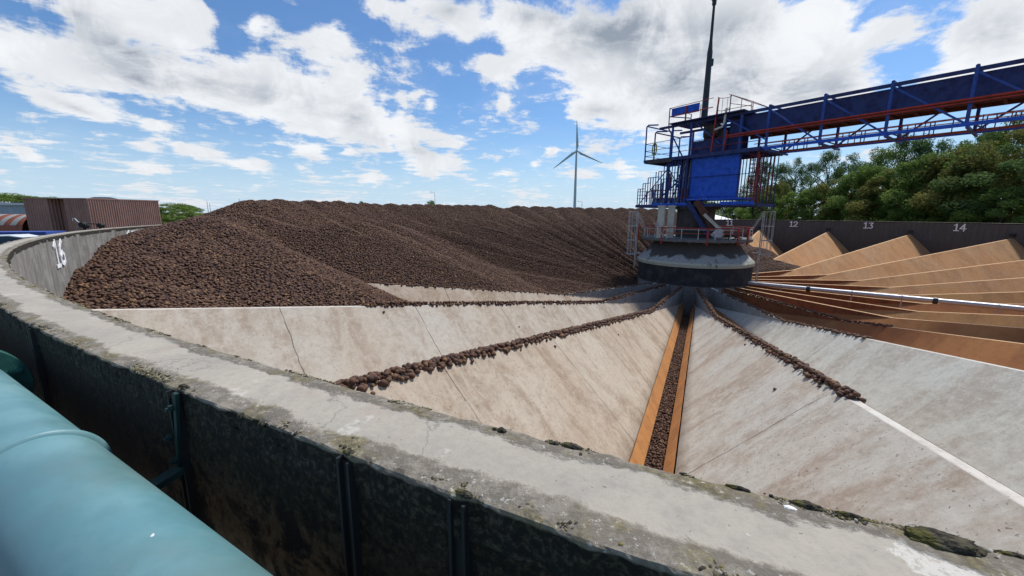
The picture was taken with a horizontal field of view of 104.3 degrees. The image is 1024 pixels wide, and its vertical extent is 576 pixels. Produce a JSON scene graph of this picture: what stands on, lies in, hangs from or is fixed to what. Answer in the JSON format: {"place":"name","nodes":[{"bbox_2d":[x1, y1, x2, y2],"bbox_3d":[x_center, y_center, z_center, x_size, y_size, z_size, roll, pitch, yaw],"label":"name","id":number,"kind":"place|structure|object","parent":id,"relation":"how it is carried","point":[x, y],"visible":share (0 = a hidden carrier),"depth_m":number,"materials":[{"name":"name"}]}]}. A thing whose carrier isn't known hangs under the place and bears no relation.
{"place":"outdoors","nodes":[
{"label":"outdoors","id":0,"kind":"place"},
{"bbox_2d":[0,203,25,213],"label":"grey hall","id":1,"kind":"structure","parent":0,"point":[12,208],"depth_m":60.88,"materials":[{"name":"grey"}]},
{"bbox_2d":[0,234,37,243],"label":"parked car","id":2,"kind":"object","parent":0,"point":[7,238],"visible":0.2,"depth_m":20.27,"materials":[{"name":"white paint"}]},
{"bbox_2d":[21,198,161,231],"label":"brown shed","id":3,"kind":"structure","parent":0,"point":[51,214],"depth_m":43.01,"materials":[{"name":"metal"}]},
{"bbox_2d":[59,199,69,231],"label":"recessed door","id":4,"kind":"structure","parent":3,"relation":"in","point":[61,200],"depth_m":43.41,"materials":[{"name":"brown metal"}]},
{"bbox_2d":[91,197,115,198],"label":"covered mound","id":5,"kind":"object","parent":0,"point":[104,197],"visible":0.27,"depth_m":84.88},
{"bbox_2d":[0,0,1023,214],"label":"sky","id":6,"kind":"structure","parent":0,"point":[197,103],"materials":[{"name":"blue"}]},
{"bbox_2d":[629,315,693,473],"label":"silo floor","id":7,"kind":"structure","parent":0,"point":[682,405],"depth_m":13.35,"materials":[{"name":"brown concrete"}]},
{"bbox_2d":[63,199,799,308],"bbox_3d":[4.575,-4.401,38.487,59.621,6.945,34.546,-8,13,-36],"label":"potato heap","id":8,"kind":"object","parent":7,"relation":"on","point":[268,253],"visible":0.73,"depth_m":19.04,"materials":[{"name":"brown potatoes"}]},
{"bbox_2d":[0,219,1023,575],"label":"silo wall","id":9,"kind":"structure","parent":7,"relation":"on","point":[310,501],"depth_m":1.00,"materials":[{"name":"concrete"}]},
{"bbox_2d":[52,239,66,268],"bbox_3d":[-10.623,-0.822,9.333,0.029,0.670,0.874,-8,13,-38],"label":"painted number","id":10,"kind":"object","parent":9,"relation":"attached to","point":[63,260],"visible":1,"depth_m":9.37,"materials":[{"name":"white paint"}]},
{"bbox_2d":[72,218,104,229],"bbox_3d":[-18.458,-1.883,17.468,1.316,2.323,0.200,0,11,0],"label":"pump fitting","id":11,"kind":"object","parent":9,"relation":"attached to","point":[84,225],"visible":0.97,"depth_m":17.25,"materials":[{"name":"metal"}]},
{"bbox_2d":[0,350,272,575],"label":"teal pipe","id":12,"kind":"object","parent":9,"relation":"attached to","point":[75,500],"visible":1,"depth_m":0.92,"materials":[{"name":"metal"}]},
{"bbox_2d":[179,384,187,387],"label":"moss clump","id":13,"kind":"object","parent":9,"relation":"on","point":[183,385],"visible":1,"depth_m":1.28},
{"bbox_2d":[237,413,242,419],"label":"moss clump","id":14,"kind":"object","parent":9,"relation":"on","point":[240,416],"visible":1,"depth_m":1.11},
{"bbox_2d":[257,421,265,427],"bbox_3d":[-0.678,0.370,1.077,0.027,0.018,0.018,6,12,26],"label":"moss clump","id":15,"kind":"object","parent":9,"relation":"on","point":[260,424],"visible":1,"depth_m":1.07,"materials":[{"name":"plant"}]},
{"bbox_2d":[342,449,354,455],"bbox_3d":[-0.379,0.387,0.930,0.045,0.014,0.018,5,12,25],"label":"moss clump","id":16,"kind":"object","parent":9,"relation":"on","point":[346,452],"visible":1,"depth_m":0.93,"materials":[{"name":"plant"}]},
{"bbox_2d":[91,284,669,381],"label":"floor ridge","id":17,"kind":"structure","parent":9,"relation":"attached to","point":[332,343],"depth_m":10.91,"materials":[{"name":"concrete"}]},
{"bbox_2d":[362,283,666,307],"bbox_3d":[2.813,0.143,18.873,20.244,2.019,0.337,-10,15,-43],"label":"potato row","id":18,"kind":"object","parent":17,"relation":"on","point":[420,303],"visible":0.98,"depth_m":15.42,"materials":[{"name":"food"}]},
{"bbox_2d":[455,488,472,498],"bbox_3d":[-0.096,0.413,0.797,0.044,0.014,0.018,5,12,25],"label":"moss clump","id":19,"kind":"object","parent":9,"relation":"on","point":[465,494],"visible":1,"depth_m":0.79,"materials":[{"name":"plant"}]},
{"bbox_2d":[497,427,506,432],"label":"moss clump","id":20,"kind":"object","parent":9,"relation":"on","point":[501,430],"visible":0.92,"depth_m":1.02,"materials":[{"name":"plant"}]},
{"bbox_2d":[0,255,1004,575],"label":"moss tufts","id":21,"kind":"object","parent":9,"relation":"on","point":[162,379],"visible":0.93,"depth_m":0.95,"materials":[{"name":"plant"}]},
{"bbox_2d":[368,283,657,303],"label":"floor ridge","id":22,"kind":"structure","parent":9,"relation":"attached to","point":[418,293],"depth_m":19.88,"materials":[{"name":"beige concrete"}]},
{"bbox_2d":[380,282,652,294],"bbox_3d":[1.826,-0.263,22.097,17.839,1.614,0.307,-6,12,-30],"label":"potato row","id":23,"kind":"object","parent":22,"relation":"on","point":[608,288],"visible":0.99,"depth_m":21.40,"materials":[{"name":"food"}]},
{"bbox_2d":[349,288,682,461],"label":"floor ridge","id":24,"kind":"structure","parent":9,"relation":"attached to","point":[592,389],"depth_m":8.37,"materials":[{"name":"beige concrete"}]},
{"bbox_2d":[329,309,653,391],"bbox_3d":[1.770,1.137,11.109,0.391,2.779,18.232,7,12,32],"label":"potato row","id":25,"kind":"object","parent":24,"relation":"on","point":[387,376],"visible":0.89,"depth_m":6.65,"materials":[{"name":"food"}]},
{"bbox_2d":[370,304,821,394],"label":"stray potatoes","id":26,"kind":"object","parent":24,"relation":"on","point":[555,346],"visible":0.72,"depth_m":7.89,"materials":[{"name":"food"}]},
{"bbox_2d":[649,285,682,310],"bbox_3d":[8.703,0.476,22.148,0.316,0.220,7.861,7,12,32],"label":"potato row","id":27,"kind":"object","parent":24,"relation":"on","point":[666,298],"visible":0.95,"depth_m":21.41,"materials":[{"name":"food"}]},
{"bbox_2d":[561,442,582,449],"bbox_3d":[0.145,0.384,0.959,0.057,0.020,0.022,5,12,25],"label":"moss clump","id":28,"kind":"object","parent":9,"relation":"on","point":[571,445],"visible":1,"depth_m":0.95,"materials":[{"name":"plant"}]},
{"bbox_2d":[724,484,750,492],"bbox_3d":[0.465,0.412,0.818,0.049,0.011,0.011,5,12,24],"label":"moss clump","id":29,"kind":"object","parent":9,"relation":"on","point":[737,487],"visible":1,"depth_m":0.81,"materials":[{"name":"plant"}]},
{"bbox_2d":[749,230,783,255],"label":"floor ridge","id":30,"kind":"structure","parent":9,"relation":"attached to","point":[774,249],"depth_m":49.01,"materials":[{"name":"wood"}]},
{"bbox_2d":[783,505,796,509],"bbox_3d":[0.533,0.423,0.763,0.025,0.008,0.014,5,12,24],"label":"bird dropping","id":31,"kind":"object","parent":9,"relation":"on","point":[789,507],"visible":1,"depth_m":0.76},
{"bbox_2d":[792,499,822,511],"bbox_3d":[0.570,0.422,0.768,0.053,0.020,0.022,5,12,24],"label":"moss clump","id":32,"kind":"object","parent":9,"relation":"on","point":[806,504],"visible":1,"depth_m":0.76,"materials":[{"name":"plant"}]},
{"bbox_2d":[774,232,848,266],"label":"floor ridge","id":33,"kind":"structure","parent":9,"relation":"attached to","point":[826,245],"depth_m":42.12,"materials":[{"name":"wood"}]},
{"bbox_2d":[752,234,930,276],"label":"floor ridge","id":34,"kind":"structure","parent":9,"relation":"attached to","point":[904,247],"depth_m":36.78,"materials":[{"name":"wood"}]},
{"bbox_2d":[834,510,863,519],"bbox_3d":[0.631,0.426,0.745,0.045,0.014,0.011,5,11,24],"label":"moss clump","id":35,"kind":"object","parent":9,"relation":"on","point":[849,514],"visible":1,"depth_m":0.74,"materials":[{"name":"plant"}]},
{"bbox_2d":[675,288,1023,554],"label":"floor ridge","id":36,"kind":"structure","parent":9,"relation":"attached to","point":[797,434],"depth_m":5.63,"materials":[{"name":"concrete"}]},
{"bbox_2d":[696,286,866,402],"bbox_3d":[8.405,0.807,15.481,0.342,1.989,20.178,4,11,19],"label":"potato row","id":37,"kind":"object","parent":36,"relation":"on","point":[820,378],"visible":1,"depth_m":8.43,"materials":[{"name":"food"}]},
{"bbox_2d":[709,288,1023,495],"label":"floor ridge","id":38,"kind":"structure","parent":9,"relation":"attached to","point":[969,412],"depth_m":9.72,"materials":[{"name":"grey concrete"}]},
{"bbox_2d":[719,290,872,338],"bbox_3d":[11.970,0.907,18.371,0.306,0.783,11.458,1,11,6],"label":"potato row","id":39,"kind":"object","parent":38,"relation":"on","point":[802,324],"visible":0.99,"depth_m":16.38,"materials":[{"name":"food"}]},
{"bbox_2d":[723,288,1023,369],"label":"floor ridge","id":40,"kind":"structure","parent":9,"relation":"attached to","point":[1003,353],"depth_m":14.35,"materials":[{"name":"wood"}]},
{"bbox_2d":[738,290,892,326],"bbox_3d":[14.246,0.850,19.810,0.319,0.372,8.635,-1,11,-8],"label":"potato row","id":41,"kind":"object","parent":40,"relation":"on","point":[837,318],"visible":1,"depth_m":18.44,"materials":[{"name":"food"}]},
{"bbox_2d":[735,287,1023,342],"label":"floor ridge","id":42,"kind":"structure","parent":9,"relation":"attached to","point":[1009,334],"depth_m":17.12,"materials":[{"name":"wood"}]},
{"bbox_2d":[744,286,1023,327],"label":"floor ridge","id":43,"kind":"structure","parent":9,"relation":"attached to","point":[997,320],"depth_m":19.25,"materials":[{"name":"wood"}]},
{"bbox_2d":[749,285,1023,314],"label":"floor ridge","id":44,"kind":"structure","parent":9,"relation":"attached to","point":[929,307],"depth_m":21.29,"materials":[{"name":"wood"}]},
{"bbox_2d":[752,238,1023,279],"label":"floor ridge","id":45,"kind":"structure","parent":9,"relation":"attached to","point":[1007,250],"depth_m":32.19,"materials":[{"name":"wood"}]},
{"bbox_2d":[752,260,1023,286],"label":"floor ridge","id":46,"kind":"structure","parent":9,"relation":"attached to","point":[1010,269],"depth_m":27.75,"materials":[{"name":"wood"}]},
{"bbox_2d":[757,277,1023,294],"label":"floor ridge","id":47,"kind":"structure","parent":9,"relation":"attached to","point":[1002,285],"depth_m":24.70,"materials":[{"name":"wood"}]},
{"bbox_2d":[824,290,1023,303],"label":"floor ridge","id":48,"kind":"structure","parent":9,"relation":"attached to","point":[1005,297],"depth_m":21.68,"materials":[{"name":"wood"}]},
{"bbox_2d":[903,525,987,556],"bbox_3d":[0.739,0.435,0.683,0.112,0.027,0.048,5,11,23],"label":"moss clump","id":49,"kind":"object","parent":9,"relation":"on","point":[939,539],"visible":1,"depth_m":0.67,"materials":[{"name":"plant"}]},
{"bbox_2d":[953,224,965,231],"bbox_3d":[42.075,-5.677,37.338,0.023,0.726,0.912,-3,11,-17],"label":"painted number","id":50,"kind":"object","parent":9,"relation":"attached to","point":[956,225],"visible":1,"depth_m":37.30,"materials":[{"name":"white paint"}]},
{"bbox_2d":[996,550,1023,559],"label":"moss clump","id":51,"kind":"object","parent":9,"relation":"on","point":[1013,554],"visible":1,"depth_m":0.66,"materials":[{"name":"plant"}]},
{"bbox_2d":[630,305,694,472],"bbox_3d":[5.616,3.280,13.936,0.864,1.735,26.780,5,12,25],"label":"gutter","id":52,"kind":"object","parent":7,"relation":"on","point":[641,448],"visible":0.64,"depth_m":11.37,"materials":[{"name":"wood"}]},
{"bbox_2d":[644,316,688,470],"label":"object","id":53,"kind":"object","parent":52,"relation":"in","point":[660,432],"visible":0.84,"depth_m":11.76,"materials":[{"name":"gravel"}]},
{"bbox_2d":[637,205,754,315],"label":"central tower","id":54,"kind":"structure","parent":7,"relation":"on","point":[689,256],"depth_m":25.84,"materials":[{"name":"concrete"}]},
{"bbox_2d":[626,211,644,265],"bbox_3d":[9.239,-3.638,29.702,1.209,4.105,0.741,6,12,30],"label":"caged ladder","id":55,"kind":"object","parent":54,"relation":"attached to","point":[635,239],"visible":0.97,"depth_m":29.71,"materials":[{"name":"metal"}]},
{"bbox_2d":[710,234,741,239],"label":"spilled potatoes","id":56,"kind":"object","parent":54,"relation":"on","point":[727,236],"visible":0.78,"depth_m":26.15,"materials":[{"name":"food"}]},
{"bbox_2d":[751,211,775,281],"bbox_3d":[16.506,-2.440,26.426,1.209,5.225,0.741,4,11,18],"label":"caged ladder","id":57,"kind":"object","parent":54,"relation":"attached to","point":[761,240],"visible":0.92,"depth_m":26.20,"materials":[{"name":"metal"}]},
{"bbox_2d":[635,58,1023,236],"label":"slewing conveyor","id":58,"kind":"object","parent":54,"relation":"on","point":[710,167],"visible":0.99,"depth_m":22.25,"materials":[{"name":"metal"}]},
{"bbox_2d":[701,0,716,116],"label":"mast","id":59,"kind":"object","parent":58,"relation":"on","point":[706,90],"visible":0.83,"depth_m":26.24,"materials":[{"name":"metal"}]},
{"bbox_2d":[747,281,1023,313],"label":"silver pipe","id":60,"kind":"object","parent":54,"relation":"attached to","point":[934,300],"visible":0.97,"depth_m":20.68,"materials":[{"name":"silver metal"}]},
{"bbox_2d":[713,307,744,329],"bbox_3d":[9.368,3.535,12.670,0.867,1.735,26.780,3,11,12],"label":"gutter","id":61,"kind":"object","parent":7,"relation":"on","point":[722,315],"visible":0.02,"depth_m":22.33,"materials":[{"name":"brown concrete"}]},
{"label":"ground","id":62,"kind":"structure","parent":0,"visible":0},
{"bbox_2d":[0,192,22,202],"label":"tree","id":63,"kind":"object","parent":62,"relation":"on","point":[6,195],"visible":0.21,"depth_m":118.50,"materials":[{"name":"green plant"}]},
{"bbox_2d":[0,214,28,230],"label":"red arched shelter","id":64,"kind":"object","parent":62,"relation":"on","point":[13,222],"visible":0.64,"depth_m":49.17,"materials":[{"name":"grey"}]},
{"bbox_2d":[0,195,39,202],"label":"tree","id":65,"kind":"object","parent":62,"relation":"on","point":[14,199],"visible":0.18,"depth_m":115.89,"materials":[{"name":"green plant"}]},
{"bbox_2d":[0,231,65,235],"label":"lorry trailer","id":66,"kind":"object","parent":62,"relation":"on","point":[39,233],"visible":0.03,"depth_m":29.55,"materials":[{"name":"blue"}]},
{"bbox_2d":[159,207,185,222],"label":"bush","id":67,"kind":"object","parent":62,"relation":"on","point":[163,210],"visible":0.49,"depth_m":78.33,"materials":[{"name":"green plant"}]},
{"bbox_2d":[159,203,197,223],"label":"tree","id":68,"kind":"object","parent":62,"relation":"on","point":[183,207],"visible":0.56,"depth_m":93.78,"materials":[{"name":"green plant"}]},
{"bbox_2d":[161,204,202,222],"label":"bush","id":69,"kind":"object","parent":62,"relation":"on","point":[191,207],"visible":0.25,"depth_m":102.40,"materials":[{"name":"green plant"}]},
{"bbox_2d":[176,207,204,216],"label":"bush","id":70,"kind":"object","parent":62,"relation":"on","point":[201,210],"visible":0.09,"depth_m":107.75,"materials":[{"name":"green plant"}]},
{"bbox_2d":[553,125,601,207],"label":"wind turbine","id":71,"kind":"object","parent":62,"relation":"on","point":[575,177],"visible":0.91,"depth_m":573.00,"materials":[{"name":"grey"}]},
{"bbox_2d":[715,215,732,219],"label":"white tent","id":72,"kind":"object","parent":62,"relation":"on","point":[717,217],"visible":0.05,"depth_m":71.08,"materials":[{"name":"white fabric"}]},
{"bbox_2d":[715,201,740,218],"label":"tree","id":73,"kind":"object","parent":62,"relation":"on","point":[717,212],"visible":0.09,"depth_m":79.49,"materials":[{"name":"green plant"}]},
{"bbox_2d":[720,207,754,219],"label":"bush","id":74,"kind":"object","parent":62,"relation":"on","point":[729,210],"visible":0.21,"depth_m":77.36,"materials":[{"name":"green plant"}]},
{"bbox_2d":[723,192,757,219],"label":"tree","id":75,"kind":"object","parent":62,"relation":"on","point":[743,200],"visible":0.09,"depth_m":86.63,"materials":[{"name":"green plant"}]},
{"bbox_2d":[735,170,770,219],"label":"tree","id":76,"kind":"object","parent":62,"relation":"on","point":[745,187],"visible":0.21,"depth_m":76.19,"materials":[{"name":"green plant"}]},
{"bbox_2d":[733,190,785,219],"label":"bush","id":77,"kind":"object","parent":62,"relation":"on","point":[742,211],"visible":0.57,"depth_m":67.56,"materials":[{"name":"green plant"}]},
{"bbox_2d":[748,161,784,216],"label":"tree","id":78,"kind":"object","parent":62,"relation":"on","point":[775,170],"visible":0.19,"depth_m":76.52,"materials":[{"name":"green plant"}]},
{"bbox_2d":[752,180,791,219],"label":"bush","id":79,"kind":"object","parent":62,"relation":"on","point":[779,188],"visible":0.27,"depth_m":68.82,"materials":[{"name":"green plant"}]},
{"bbox_2d":[771,161,795,217],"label":"tree","id":80,"kind":"object","parent":62,"relation":"on","point":[782,170],"visible":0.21,"depth_m":78.50,"materials":[{"name":"green plant"}]},
{"bbox_2d":[772,191,814,219],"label":"bush","id":81,"kind":"object","parent":62,"relation":"on","point":[793,203],"visible":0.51,"depth_m":65.87,"materials":[{"name":"green plant"}]},
{"bbox_2d":[781,157,814,215],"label":"tree","id":82,"kind":"object","parent":62,"relation":"on","point":[800,172],"visible":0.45,"depth_m":76.32,"materials":[{"name":"green plant"}]},
{"bbox_2d":[796,162,827,206],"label":"tree","id":83,"kind":"object","parent":62,"relation":"on","point":[811,169],"visible":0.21,"depth_m":80.85,"materials":[{"name":"green plant"}]},
{"bbox_2d":[788,187,838,220],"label":"bush","id":84,"kind":"object","parent":62,"relation":"on","point":[805,201],"visible":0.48,"depth_m":63.68,"materials":[{"name":"green plant"}]},
{"bbox_2d":[799,149,844,218],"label":"tree","id":85,"kind":"object","parent":62,"relation":"on","point":[828,157],"visible":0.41,"depth_m":76.56,"materials":[{"name":"green plant"}]},
{"bbox_2d":[801,179,854,219],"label":"bush","id":86,"kind":"object","parent":62,"relation":"on","point":[825,188],"visible":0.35,"depth_m":62.27,"materials":[{"name":"green plant"}]},
{"bbox_2d":[815,206,845,220],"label":"bush","id":87,"kind":"object","parent":62,"relation":"on","point":[818,216],"visible":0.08,"depth_m":63.63,"materials":[{"name":"green plant"}]},
{"bbox_2d":[823,152,862,201],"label":"tree","id":88,"kind":"object","parent":62,"relation":"on","point":[851,158],"visible":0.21,"depth_m":78.42,"materials":[{"name":"green plant"}]},
{"bbox_2d":[818,173,876,220],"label":"bush","id":89,"kind":"object","parent":62,"relation":"on","point":[836,190],"visible":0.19,"depth_m":60.10,"materials":[{"name":"green plant"}]},
{"bbox_2d":[826,165,901,220],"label":"bush","id":90,"kind":"object","parent":62,"relation":"on","point":[869,173],"visible":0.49,"depth_m":57.56,"materials":[{"name":"green plant"}]},
{"bbox_2d":[845,161,884,187],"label":"tree","id":91,"kind":"object","parent":62,"relation":"on","point":[856,166],"visible":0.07,"depth_m":73.80,"materials":[{"name":"green plant"}]},
{"bbox_2d":[842,190,898,220],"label":"bush","id":92,"kind":"object","parent":62,"relation":"on","point":[873,213],"visible":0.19,"depth_m":55.05,"materials":[{"name":"green plant"}]},
{"bbox_2d":[854,143,907,220],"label":"tree","id":93,"kind":"object","parent":62,"relation":"on","point":[879,155],"visible":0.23,"depth_m":66.51,"materials":[{"name":"green plant"}]},
{"bbox_2d":[841,169,922,221],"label":"bush","id":94,"kind":"object","parent":62,"relation":"on","point":[872,188],"visible":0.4,"depth_m":55.02,"materials":[{"name":"green plant"}]},
{"bbox_2d":[876,133,923,220],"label":"tree","id":95,"kind":"object","parent":62,"relation":"on","point":[903,146],"visible":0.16,"depth_m":62.79,"materials":[{"name":"green plant"}]},
{"bbox_2d":[874,159,951,221],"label":"bush","id":96,"kind":"object","parent":62,"relation":"on","point":[909,183],"visible":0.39,"depth_m":50.95,"materials":[{"name":"green plant"}]},
{"bbox_2d":[892,133,938,213],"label":"tree","id":97,"kind":"object","parent":62,"relation":"on","point":[925,145],"visible":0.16,"depth_m":60.79,"materials":[{"name":"green plant"}]},
{"bbox_2d":[885,188,948,221],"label":"bush","id":98,"kind":"object","parent":62,"relation":"on","point":[895,216],"visible":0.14,"depth_m":50.71,"materials":[{"name":"green plant"}]},
{"bbox_2d":[880,151,977,219],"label":"tree","id":99,"kind":"object","parent":62,"relation":"on","point":[895,198],"visible":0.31,"depth_m":50.64,"materials":[{"name":"green plant"}]},
{"bbox_2d":[914,138,957,170],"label":"tree","id":100,"kind":"object","parent":62,"relation":"on","point":[939,146],"visible":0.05,"depth_m":58.52,"materials":[{"name":"green plant"}]},
{"bbox_2d":[894,146,1023,222],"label":"tree","id":101,"kind":"object","parent":62,"relation":"on","point":[929,203],"visible":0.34,"depth_m":46.75,"materials":[{"name":"green plant"}]},
{"bbox_2d":[940,140,978,154],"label":"tree","id":102,"kind":"object","parent":62,"relation":"on","point":[957,145],"depth_m":61.20,"materials":[{"name":"green plant"}]},
{"bbox_2d":[915,149,1023,222],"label":"tree","id":103,"kind":"object","parent":62,"relation":"on","point":[987,163],"visible":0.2,"depth_m":45.27,"materials":[{"name":"green plant"}]},
{"bbox_2d":[925,189,1013,222],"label":"bush","id":104,"kind":"object","parent":62,"relation":"on","point":[971,195],"visible":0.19,"depth_m":44.39,"materials":[{"name":"green plant"}]},
{"bbox_2d":[927,143,1023,219],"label":"tree","id":105,"kind":"object","parent":62,"relation":"on","point":[1016,166],"visible":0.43,"depth_m":43.11,"materials":[{"name":"green plant"}]},
{"bbox_2d":[929,129,1023,222],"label":"tree","id":106,"kind":"object","parent":62,"relation":"on","point":[1005,183],"visible":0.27,"depth_m":43.97,"materials":[{"name":"green plant"}]},
{"bbox_2d":[940,133,1015,213],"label":"tree","id":107,"kind":"object","parent":62,"relation":"on","point":[966,144],"visible":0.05,"depth_m":57.03,"materials":[{"name":"green plant"}]},
{"bbox_2d":[946,186,1023,223],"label":"bush","id":108,"kind":"object","parent":62,"relation":"on","point":[1001,192],"visible":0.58,"depth_m":41.88,"materials":[{"name":"green plant"}]},
{"bbox_2d":[959,123,1023,188],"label":"tree","id":109,"kind":"object","parent":62,"relation":"on","point":[991,136],"visible":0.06,"depth_m":52.12,"materials":[{"name":"green plant"}]},
{"bbox_2d":[978,113,1023,211],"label":"tree","id":110,"kind":"object","parent":62,"relation":"on","point":[1002,140],"visible":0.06,"depth_m":52.24,"materials":[{"name":"green plant"}]}
]}

